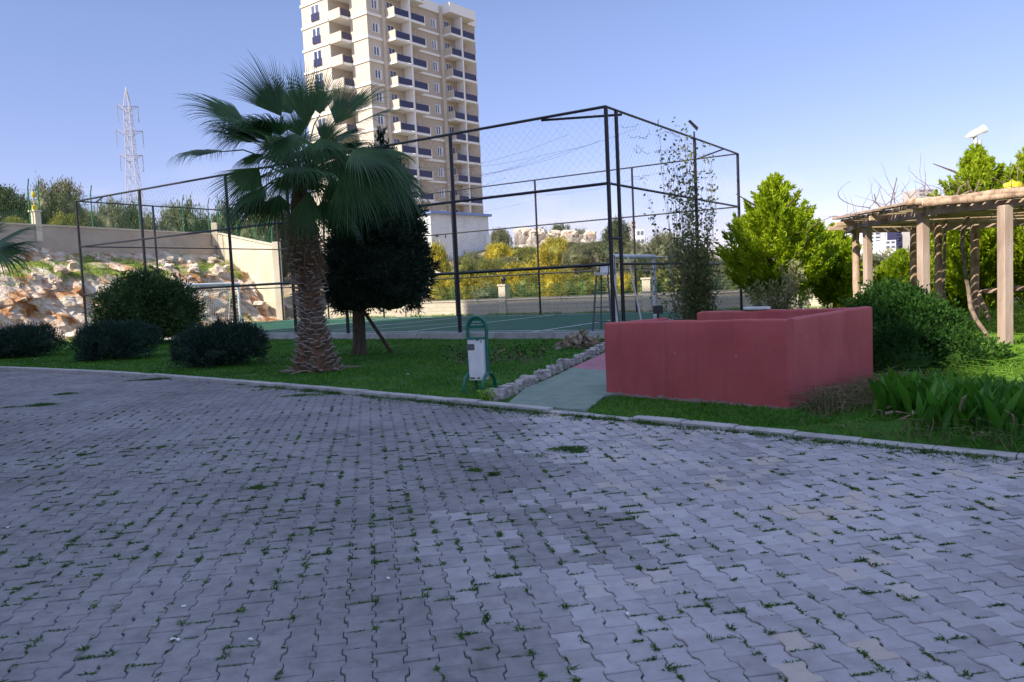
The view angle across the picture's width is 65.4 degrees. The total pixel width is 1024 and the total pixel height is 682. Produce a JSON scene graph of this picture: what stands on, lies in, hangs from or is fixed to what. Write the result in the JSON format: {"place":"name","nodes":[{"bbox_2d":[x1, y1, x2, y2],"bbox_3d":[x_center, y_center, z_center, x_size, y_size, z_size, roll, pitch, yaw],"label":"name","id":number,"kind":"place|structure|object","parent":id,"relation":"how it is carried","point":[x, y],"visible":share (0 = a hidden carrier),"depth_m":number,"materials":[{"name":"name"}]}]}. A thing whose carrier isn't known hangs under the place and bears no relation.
{"place":"outdoors","nodes":[
{"label":"outdoors","id":0,"kind":"place"},
{"bbox_2d":[0,251,291,341],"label":"rocky bank","id":1,"kind":"structure","parent":0,"point":[61,299],"depth_m":37.66,"materials":[{"name":"stone"}]},
{"bbox_2d":[2,252,247,286],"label":"bank grass","id":2,"kind":"structure","parent":1,"relation":"on","point":[51,266],"depth_m":40.11,"materials":[{"name":"plant"}]},
{"bbox_2d":[10,247,291,340],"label":"rocks","id":3,"kind":"object","parent":1,"relation":"on","point":[71,265],"visible":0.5,"depth_m":44.25,"materials":[{"name":"stone"}]},
{"bbox_2d":[186,310,747,333],"bbox_3d":[-4.934,-0.599,33.701,26.280,0.290,11.780,0,5,33],"label":"court","id":4,"kind":"object","parent":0,"point":[540,324],"visible":0.29,"depth_m":30.65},
{"bbox_2d":[185,282,241,325],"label":"football goal","id":5,"kind":"object","parent":4,"relation":"on","point":[227,300],"visible":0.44,"depth_m":41.01,"materials":[{"name":"white paint"}]},
{"bbox_2d":[75,105,742,333],"bbox_3d":[-5.200,-3.914,33.142,26.364,6.801,11.351,0,5,33],"label":"sports cage","id":6,"kind":"object","parent":4,"relation":"on","point":[608,183],"visible":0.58,"depth_m":26.73,"materials":[{"name":"black paint"}]},
{"bbox_2d":[621,117,726,319],"bbox_3d":[5.262,-3.625,25.485,1.378,6.724,8.004,0,5,37],"label":"climbing vine","id":7,"kind":"object","parent":6,"relation":"attached to","point":[695,302],"visible":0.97,"depth_m":26.05,"materials":[{"name":"green plant"}]},
{"bbox_2d":[256,313,669,331],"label":"court markings","id":8,"kind":"object","parent":4,"relation":"on","point":[469,316],"visible":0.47,"depth_m":26.71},
{"bbox_2d":[592,255,619,330],"bbox_3d":[2.631,-1.271,22.535,0.693,2.272,0.597,0,5,33],"label":"umpire chair","id":9,"kind":"object","parent":4,"relation":"on","point":[604,271],"visible":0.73,"depth_m":22.48,"materials":[{"name":"grey metal"}]},
{"bbox_2d":[613,254,680,321],"bbox_3d":[4.225,-1.636,24.892,0.948,2.173,3.137,0,5,33],"label":"football goal","id":10,"kind":"object","parent":4,"relation":"on","point":[631,256],"visible":0.53,"depth_m":24.88,"materials":[{"name":"white paint"}]},
{"bbox_2d":[0,370,1023,681],"bbox_3d":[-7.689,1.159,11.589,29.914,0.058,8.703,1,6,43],"label":"paving","id":11,"kind":"structure","parent":0,"point":[316,638],"depth_m":4.85,"materials":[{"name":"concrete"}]},
{"bbox_2d":[0,366,1023,460],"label":"kerb","id":12,"kind":"structure","parent":11,"relation":"on","point":[1011,456],"depth_m":10.06,"materials":[{"name":"concrete"}]},
{"bbox_2d":[0,398,1023,681],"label":"joint weeds","id":13,"kind":"object","parent":11,"relation":"on","point":[486,618],"visible":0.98,"depth_m":5.16,"materials":[{"name":"plant"}]},
{"bbox_2d":[0,377,1023,489],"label":"kerb weeds","id":14,"kind":"object","parent":11,"relation":"on","point":[578,449],"visible":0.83,"depth_m":8.60,"materials":[{"name":"plant"}]},
{"bbox_2d":[0,334,1023,452],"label":"lawn","id":15,"kind":"structure","parent":0,"point":[838,432],"depth_m":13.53,"materials":[{"name":"plant"}]},
{"bbox_2d":[0,212,50,278],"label":"fan palm","id":16,"kind":"object","parent":15,"relation":"on","point":[9,251],"visible":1,"depth_m":20.79,"materials":[{"name":"green plant"}]},
{"bbox_2d":[0,321,68,358],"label":"juniper shrub","id":17,"kind":"object","parent":15,"relation":"on","point":[20,341],"visible":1,"depth_m":24.60,"materials":[{"name":"green plant"}]},
{"bbox_2d":[63,316,166,362],"bbox_3d":[-10.948,-0.053,22.064,2.615,1.332,2.497,-3,4,0],"label":"juniper shrub","id":18,"kind":"object","parent":15,"relation":"on","point":[107,339],"visible":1,"depth_m":21.57,"materials":[{"name":"green plant"}]},
{"bbox_2d":[82,264,208,343],"bbox_3d":[-13.664,-1.329,29.965,4.542,3.215,3.728,-3,4,0],"label":"hedge shrub","id":19,"kind":"object","parent":15,"relation":"on","point":[170,306],"visible":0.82,"depth_m":29.05,"materials":[{"name":"green plant"}]},
{"bbox_2d":[165,316,273,367],"bbox_3d":[-6.779,0.025,18.685,2.466,1.299,2.318,-3,4,0],"label":"juniper shrub","id":20,"kind":"object","parent":15,"relation":"on","point":[220,341],"visible":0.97,"depth_m":18.20,"materials":[{"name":"green plant"}]},
{"bbox_2d":[211,222,284,319],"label":"stepped wall","id":21,"kind":"structure","parent":15,"relation":"on","point":[273,278],"depth_m":48.12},
{"bbox_2d":[215,199,273,241],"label":"fence","id":22,"kind":"object","parent":21,"relation":"on","point":[271,237],"visible":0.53,"depth_m":48.80,"materials":[{"name":"green paint"}]},
{"bbox_2d":[166,49,430,373],"bbox_3d":[-4.294,-2.681,16.169,5.344,6.689,4.269,-1,4,26],"label":"fan palm","id":23,"kind":"object","parent":15,"relation":"on","point":[361,172],"visible":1,"depth_m":15.70,"materials":[{"name":"green plant"}]},
{"bbox_2d":[364,312,393,352],"bbox_3d":[-3.291,-0.153,19.881,0.800,1.187,0.087,-6,5,-35],"label":"wooden stake","id":24,"kind":"object","parent":15,"relation":"on","point":[377,331],"visible":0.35,"depth_m":19.83,"materials":[{"name":"brown wood"}]},
{"bbox_2d":[319,126,442,355],"bbox_3d":[-3.398,-2.415,19.690,3.383,5.768,3.212,-3,4,0],"label":"conifer tree","id":25,"kind":"object","parent":15,"relation":"on","point":[389,268],"visible":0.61,"depth_m":18.86,"materials":[{"name":"green plant"}]},
{"bbox_2d":[164,331,604,339],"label":"court kerb","id":26,"kind":"structure","parent":15,"relation":"on","point":[505,335],"depth_m":24.32,"materials":[{"name":"concrete"}]},
{"bbox_2d":[462,315,496,393],"bbox_3d":[-0.497,0.216,11.754,0.351,1.196,0.518,-1,4,21],"label":"litter bin","id":27,"kind":"object","parent":15,"relation":"on","point":[478,359],"visible":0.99,"depth_m":11.67,"materials":[{"name":"metal"}]},
{"bbox_2d":[438,339,551,364],"bbox_3d":[-0.322,0.202,16.238,2.366,0.549,1.680,-3,4,0],"label":"rose bush","id":28,"kind":"object","parent":15,"relation":"on","point":[510,354],"visible":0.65,"depth_m":16.16,"materials":[{"name":"green plant"}]},
{"bbox_2d":[486,388,506,400],"bbox_3d":[-0.207,0.735,10.854,0.267,0.195,0.255,-2,4,15],"label":"rubble stone","id":29,"kind":"object","parent":15,"relation":"on","point":[501,395],"visible":0.81,"depth_m":10.74,"materials":[{"name":"stone"}]},
{"bbox_2d":[552,329,603,349],"bbox_3d":[1.698,0.084,18.946,1.320,0.755,1.131,-1,5,27],"label":"leaf heap","id":30,"kind":"object","parent":15,"relation":"on","point":[578,339],"visible":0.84,"depth_m":18.80,"materials":[{"name":"plant"}]},
{"bbox_2d":[325,301,1017,317],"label":"wall foot grass","id":31,"kind":"structure","parent":15,"relation":"on","point":[562,312],"depth_m":37.18,"materials":[{"name":"plant"}]},
{"bbox_2d":[323,269,1021,318],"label":"boundary wall","id":32,"kind":"structure","parent":15,"relation":"on","point":[584,300],"depth_m":36.93,"materials":[{"name":"beige paint"}]},
{"bbox_2d":[424,275,737,300],"bbox_3d":[5.402,-2.395,34.711,36.057,0.670,0.059,0,5,33],"label":"fence","id":33,"kind":"object","parent":32,"relation":"on","point":[581,284],"visible":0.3,"depth_m":37.27,"materials":[{"name":"green paint"}]},
{"bbox_2d":[604,306,872,408],"bbox_3d":[3.082,0.188,10.857,2.585,1.166,2.764,-6,6,-43],"label":"red enclosure","id":34,"kind":"object","parent":15,"relation":"on","point":[750,358],"visible":0.94,"depth_m":9.83,"materials":[{"name":"paint"}]},
{"bbox_2d":[714,171,840,307],"bbox_3d":[8.217,-2.880,24.932,3.933,4.830,3.726,-3,4,0],"label":"conifer tree","id":35,"kind":"object","parent":15,"relation":"on","point":[776,218],"visible":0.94,"depth_m":24.14,"materials":[{"name":"green plant"}]},
{"bbox_2d":[741,258,813,309],"bbox_3d":[7.043,-1.194,21.031,1.940,1.974,1.180,-3,4,0],"label":"oleander shrub","id":36,"kind":"object","parent":15,"relation":"on","point":[783,302],"visible":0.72,"depth_m":20.98,"materials":[{"name":"green plant"}]},
{"bbox_2d":[805,222,862,307],"bbox_3d":[10.665,-2.325,26.434,2.419,3.288,2.395,-3,4,0],"label":"conifer tree","id":37,"kind":"object","parent":15,"relation":"on","point":[833,286],"visible":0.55,"depth_m":25.89,"materials":[{"name":"green plant"}]},
{"bbox_2d":[654,407,1023,451],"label":"verge grass","id":38,"kind":"structure","parent":15,"relation":"on","point":[1016,444],"depth_m":7.43,"materials":[{"name":"plant"}]},
{"bbox_2d":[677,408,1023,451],"bbox_3d":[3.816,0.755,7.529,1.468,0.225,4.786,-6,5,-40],"label":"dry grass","id":39,"kind":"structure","parent":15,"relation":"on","point":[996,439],"depth_m":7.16,"materials":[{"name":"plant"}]},
{"bbox_2d":[769,365,953,416],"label":"dry grass","id":40,"kind":"structure","parent":15,"relation":"on","point":[857,395],"depth_m":8.93,"materials":[{"name":"plant"}]},
{"bbox_2d":[862,248,909,288],"bbox_3d":[13.221,-1.787,26.979,2.503,2.786,2.547,-4,4,-21],"label":"conifer tree","id":41,"kind":"object","parent":15,"relation":"on","point":[899,258],"visible":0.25,"depth_m":26.64,"materials":[{"name":"green plant"}]},
{"bbox_2d":[826,269,1020,375],"bbox_3d":[6.531,-0.337,13.823,2.278,1.788,6.197,-2,4,10],"label":"leafy bush","id":42,"kind":"object","parent":15,"relation":"on","point":[912,329],"visible":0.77,"depth_m":11.54,"materials":[{"name":"green plant"}]},
{"bbox_2d":[828,187,1023,343],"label":"pergola","id":43,"kind":"object","parent":15,"relation":"on","point":[980,207],"visible":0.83,"depth_m":15.64,"materials":[{"name":"brown wood"}]},
{"bbox_2d":[803,153,1023,247],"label":"bare vine","id":44,"kind":"object","parent":43,"relation":"on","point":[957,193],"visible":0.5,"depth_m":16.15,"materials":[{"name":"plant"}]},
{"bbox_2d":[859,365,1023,440],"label":"broadleaf plants","id":45,"kind":"object","parent":15,"relation":"on","point":[938,396],"visible":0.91,"depth_m":7.60,"materials":[{"name":"green plant"}]},
{"bbox_2d":[942,220,949,326],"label":"grape vine","id":46,"kind":"object","parent":15,"relation":"on","point":[944,259],"visible":0.77,"depth_m":17.13,"materials":[{"name":"brown plant"}]},
{"bbox_2d":[871,390,1020,438],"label":"withered leaves","id":47,"kind":"object","parent":15,"relation":"on","point":[959,408],"visible":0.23,"depth_m":7.48,"materials":[{"name":"brown plant"}]},
{"bbox_2d":[873,302,1023,384],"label":"tall grass","id":48,"kind":"structure","parent":15,"relation":"on","point":[1011,372],"depth_m":11.20,"materials":[{"name":"plant"}]},
{"bbox_2d":[930,242,996,309],"bbox_3d":[14.237,-1.964,25.507,2.692,3.145,2.702,-3,4,0],"label":"conifer tree","id":49,"kind":"object","parent":15,"relation":"on","point":[962,303],"visible":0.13,"depth_m":24.79,"materials":[{"name":"green plant"}]},
{"bbox_2d":[926,142,1023,307],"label":"conifer tree","id":50,"kind":"object","parent":15,"relation":"on","point":[976,160],"visible":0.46,"depth_m":22.83,"materials":[{"name":"green plant"}]},
{"bbox_2d":[960,216,989,341],"bbox_3d":[8.709,-1.105,14.848,0.195,2.531,1.625,-2,4,12],"label":"grape vine","id":51,"kind":"object","parent":15,"relation":"on","point":[966,280],"visible":0.79,"depth_m":15.48,"materials":[{"name":"brown plant"}]},
{"bbox_2d":[965,125,987,308],"bbox_3d":[13.879,-3.579,23.852,0.632,5.679,0.253,-3,4,0],"label":"lamp post","id":52,"kind":"object","parent":15,"relation":"on","point":[975,133],"visible":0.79,"depth_m":23.62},
{"bbox_2d":[977,286,1023,320],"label":"log rail","id":53,"kind":"object","parent":15,"relation":"on","point":[991,291],"visible":0.67,"depth_m":19.54,"materials":[{"name":"brown wood"}]},
{"bbox_2d":[980,146,1023,304],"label":"conifer tree","id":54,"kind":"object","parent":15,"relation":"on","point":[1018,276],"visible":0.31,"depth_m":22.16,"materials":[{"name":"green plant"}]},
{"bbox_2d":[0,0,1023,259],"label":"sky","id":55,"kind":"structure","parent":0,"point":[819,94],"materials":[{"name":"blue"}]},
{"bbox_2d":[508,368,616,412],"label":"path","id":56,"kind":"structure","parent":0,"point":[576,390],"depth_m":11.18,"materials":[{"name":"concrete"}]},
{"bbox_2d":[572,352,605,369],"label":"pink path","id":57,"kind":"structure","parent":0,"point":[598,362],"depth_m":14.74,"materials":[{"name":"concrete"}]},
{"bbox_2d":[283,246,1021,318],"bbox_3d":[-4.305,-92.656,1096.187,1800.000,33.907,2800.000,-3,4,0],"label":"ground","id":58,"kind":"structure","parent":0,"point":[287,291],"depth_m":51.91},
{"bbox_2d":[0,183,44,223],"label":"scrub tree","id":59,"kind":"object","parent":58,"relation":"on","point":[20,208],"visible":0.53,"depth_m":46.33,"materials":[{"name":"green plant"}]},
{"bbox_2d":[24,171,90,226],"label":"scrub tree","id":60,"kind":"object","parent":58,"relation":"on","point":[66,187],"visible":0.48,"depth_m":48.79,"materials":[{"name":"green plant"}]},
{"bbox_2d":[47,211,86,226],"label":"broom shrub","id":61,"kind":"object","parent":58,"relation":"on","point":[62,217],"visible":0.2,"depth_m":43.11,"materials":[{"name":"green plant"}]},
{"bbox_2d":[81,207,110,227],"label":"scrub tree","id":62,"kind":"object","parent":58,"relation":"on","point":[95,221],"visible":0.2,"depth_m":53.12,"materials":[{"name":"green plant"}]},
{"bbox_2d":[0,190,216,255],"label":"retaining wall","id":63,"kind":"structure","parent":58,"relation":"on","point":[60,238],"depth_m":42.72,"materials":[{"name":"beige concrete"}]},
{"bbox_2d":[0,178,209,232],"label":"fence","id":64,"kind":"object","parent":63,"relation":"on","point":[38,202],"visible":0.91,"depth_m":42.80,"materials":[{"name":"metal"}]},
{"bbox_2d":[93,196,131,228],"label":"scrub tree","id":65,"kind":"object","parent":58,"relation":"on","point":[110,218],"visible":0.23,"depth_m":55.78,"materials":[{"name":"green plant"}]},
{"bbox_2d":[106,194,146,229],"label":"scrub tree","id":66,"kind":"object","parent":58,"relation":"on","point":[131,212],"visible":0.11,"depth_m":58.94,"materials":[{"name":"green plant"}]},
{"bbox_2d":[115,87,145,215],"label":"pylon","id":67,"kind":"object","parent":58,"relation":"on","point":[131,139],"visible":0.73,"depth_m":176.81,"materials":[{"name":"silver metal"}]},
{"bbox_2d":[131,209,163,229],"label":"scrub tree","id":68,"kind":"object","parent":58,"relation":"on","point":[150,223],"visible":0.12,"depth_m":58.84,"materials":[{"name":"green plant"}]},
{"bbox_2d":[155,197,190,231],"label":"scrub tree","id":69,"kind":"object","parent":58,"relation":"on","point":[170,223],"visible":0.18,"depth_m":60.62,"materials":[{"name":"green plant"}]},
{"bbox_2d":[172,195,205,231],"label":"scrub tree","id":70,"kind":"object","parent":58,"relation":"on","point":[188,219],"visible":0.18,"depth_m":61.52,"materials":[{"name":"green plant"}]},
{"bbox_2d":[199,210,220,232],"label":"scrub tree","id":71,"kind":"object","parent":58,"relation":"on","point":[206,222],"visible":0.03,"depth_m":62.94,"materials":[{"name":"green plant"}]},
{"bbox_2d":[212,195,239,234],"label":"scrub tree","id":72,"kind":"object","parent":58,"relation":"on","point":[221,221],"visible":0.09,"depth_m":60.62,"materials":[{"name":"green plant"}]},
{"bbox_2d":[232,197,282,260],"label":"scrub tree","id":73,"kind":"object","parent":58,"relation":"on","point":[250,233],"visible":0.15,"depth_m":60.59,"materials":[{"name":"green plant"}]},
{"bbox_2d":[265,186,290,281],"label":"scrub tree","id":74,"kind":"object","parent":58,"relation":"on","point":[281,232],"visible":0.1,"depth_m":62.90,"materials":[{"name":"green plant"}]},
{"bbox_2d":[300,0,482,252],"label":"apartment tower","id":75,"kind":"structure","parent":58,"relation":"on","point":[417,58],"depth_m":109.06,"materials":[{"name":"white"}]},
{"bbox_2d":[311,3,319,21],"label":"window","id":76,"kind":"structure","parent":75,"relation":"in","point":[315,16],"depth_m":107.42,"materials":[{"name":"blue"}]},
{"bbox_2d":[312,26,320,44],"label":"window","id":77,"kind":"structure","parent":75,"relation":"in","point":[316,33],"depth_m":107.63,"materials":[{"name":"blue"}]},
{"bbox_2d":[428,237,452,272],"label":"broom shrub","id":78,"kind":"object","parent":58,"relation":"on","point":[444,258],"visible":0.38,"depth_m":44.35,"materials":[{"name":"yellow plant"}]},
{"bbox_2d":[429,275,454,300],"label":"broom shrub","id":79,"kind":"object","parent":58,"relation":"on","point":[444,286],"visible":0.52,"depth_m":41.35,"materials":[{"name":"yellow plant"}]},
{"bbox_2d":[423,210,491,260],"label":"shed","id":80,"kind":"structure","parent":58,"relation":"on","point":[435,218],"depth_m":62.17,"materials":[{"name":"concrete"}]},
{"bbox_2d":[447,252,480,299],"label":"broom shrub","id":81,"kind":"object","parent":58,"relation":"on","point":[463,262],"visible":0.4,"depth_m":40.85,"materials":[{"name":"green plant"}]},
{"bbox_2d":[459,249,484,268],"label":"scrub tree","id":82,"kind":"object","parent":58,"relation":"on","point":[475,255],"visible":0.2,"depth_m":45.34,"materials":[{"name":"green plant"}]},
{"bbox_2d":[450,273,498,299],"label":"broom shrub","id":83,"kind":"object","parent":58,"relation":"on","point":[468,284],"visible":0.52,"depth_m":40.30,"materials":[{"name":"yellow plant"}]},
{"bbox_2d":[466,279,498,298],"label":"scrub tree","id":84,"kind":"object","parent":58,"relation":"on","point":[484,290],"visible":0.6,"depth_m":39.90,"materials":[{"name":"green plant"}]},
{"bbox_2d":[476,255,508,286],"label":"broom shrub","id":85,"kind":"object","parent":58,"relation":"on","point":[488,267],"visible":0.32,"depth_m":42.68,"materials":[{"name":"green plant"}]},
{"bbox_2d":[483,241,516,262],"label":"broom shrub","id":86,"kind":"object","parent":58,"relation":"on","point":[498,252],"visible":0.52,"depth_m":51.15,"materials":[{"name":"yellow plant"}]},
{"bbox_2d":[491,226,513,246],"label":"scrub tree","id":87,"kind":"object","parent":58,"relation":"on","point":[494,238],"visible":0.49,"depth_m":98.79,"materials":[{"name":"green plant"}]},
{"bbox_2d":[494,259,529,294],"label":"broom shrub","id":88,"kind":"object","parent":58,"relation":"on","point":[515,265],"visible":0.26,"depth_m":41.28,"materials":[{"name":"yellow plant"}]},
{"bbox_2d":[511,244,539,261],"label":"broom shrub","id":89,"kind":"object","parent":58,"relation":"on","point":[517,251],"visible":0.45,"depth_m":53.18,"materials":[{"name":"green plant"}]},
{"bbox_2d":[510,262,548,292],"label":"broom shrub","id":90,"kind":"object","parent":58,"relation":"on","point":[528,272],"visible":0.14,"depth_m":39.49,"materials":[{"name":"yellow plant"}]},
{"bbox_2d":[512,270,551,297],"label":"broom shrub","id":91,"kind":"object","parent":58,"relation":"on","point":[527,281],"visible":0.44,"depth_m":38.66,"materials":[{"name":"green plant"}]},
{"bbox_2d":[532,235,569,271],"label":"broom shrub","id":92,"kind":"object","parent":58,"relation":"on","point":[552,255],"visible":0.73,"depth_m":46.18,"materials":[{"name":"yellow plant"}]},
{"bbox_2d":[513,227,596,247],"bbox_3d":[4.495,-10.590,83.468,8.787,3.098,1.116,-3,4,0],"label":"buildings","id":93,"kind":"structure","parent":58,"relation":"on","point":[530,234],"depth_m":83.02,"materials":[{"name":"stone"}]},
{"bbox_2d":[537,265,576,296],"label":"broom shrub","id":94,"kind":"object","parent":58,"relation":"on","point":[555,277],"visible":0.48,"depth_m":37.82,"materials":[{"name":"yellow plant"}]},
{"bbox_2d":[552,275,578,295],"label":"broom shrub","id":95,"kind":"object","parent":58,"relation":"on","point":[566,289],"visible":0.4,"depth_m":37.28,"materials":[{"name":"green plant"}]},
{"bbox_2d":[558,240,598,274],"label":"scrub tree","id":96,"kind":"object","parent":58,"relation":"on","point":[583,257],"visible":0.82,"depth_m":45.16,"materials":[{"name":"green plant"}]},
{"bbox_2d":[570,270,609,295],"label":"broom shrub","id":97,"kind":"object","parent":58,"relation":"on","point":[592,283],"visible":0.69,"depth_m":36.87,"materials":[{"name":"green plant"}]},
{"bbox_2d":[596,215,632,270],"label":"scrub tree","id":98,"kind":"object","parent":58,"relation":"on","point":[605,251],"visible":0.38,"depth_m":44.22,"materials":[{"name":"green plant"}]},
{"bbox_2d":[607,272,641,293],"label":"broom shrub","id":99,"kind":"object","parent":58,"relation":"on","point":[630,289],"visible":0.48,"depth_m":35.84,"materials":[{"name":"yellow plant"}]},
{"bbox_2d":[616,238,650,277],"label":"scrub tree","id":100,"kind":"object","parent":58,"relation":"on","point":[629,250],"visible":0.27,"depth_m":40.37,"materials":[{"name":"green plant"}]},
{"bbox_2d":[633,250,661,291],"bbox_3d":[6.298,-3.073,36.848,1.522,2.373,1.903,-2,4,11],"label":"scrub tree","id":101,"kind":"object","parent":58,"relation":"on","point":[638,266],"visible":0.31,"depth_m":36.35,"materials":[{"name":"green plant"}]},
{"bbox_2d":[637,266,680,292],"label":"broom shrub","id":102,"kind":"object","parent":58,"relation":"on","point":[664,278],"visible":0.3,"depth_m":34.91,"materials":[{"name":"green plant"}]},
{"bbox_2d":[645,227,680,269],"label":"scrub tree","id":103,"kind":"object","parent":58,"relation":"on","point":[651,243],"visible":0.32,"depth_m":41.07,"materials":[{"name":"green plant"}]},
{"bbox_2d":[706,256,735,290],"bbox_3d":[8.737,-2.694,34.086,1.961,2.172,2.168,-1,4,24],"label":"scrub tree","id":104,"kind":"object","parent":58,"relation":"on","point":[721,275],"visible":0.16,"depth_m":33.70,"materials":[{"name":"green plant"}]},
{"bbox_2d":[873,240,895,255],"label":"apartment block","id":105,"kind":"structure","parent":58,"relation":"on","point":[881,246],"depth_m":289.74,"materials":[{"name":"white concrete"}]},
{"bbox_2d":[887,232,901,248],"bbox_3d":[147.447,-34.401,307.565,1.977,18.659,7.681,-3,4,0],"label":"apartment block","id":106,"kind":"structure","parent":58,"relation":"on","point":[897,236],"depth_m":303.69,"materials":[{"name":"blue"}]},
{"bbox_2d":[902,188,934,250],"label":"apartment block","id":107,"kind":"structure","parent":58,"relation":"on","point":[906,235],"depth_m":294.34,"materials":[{"name":"white concrete"}]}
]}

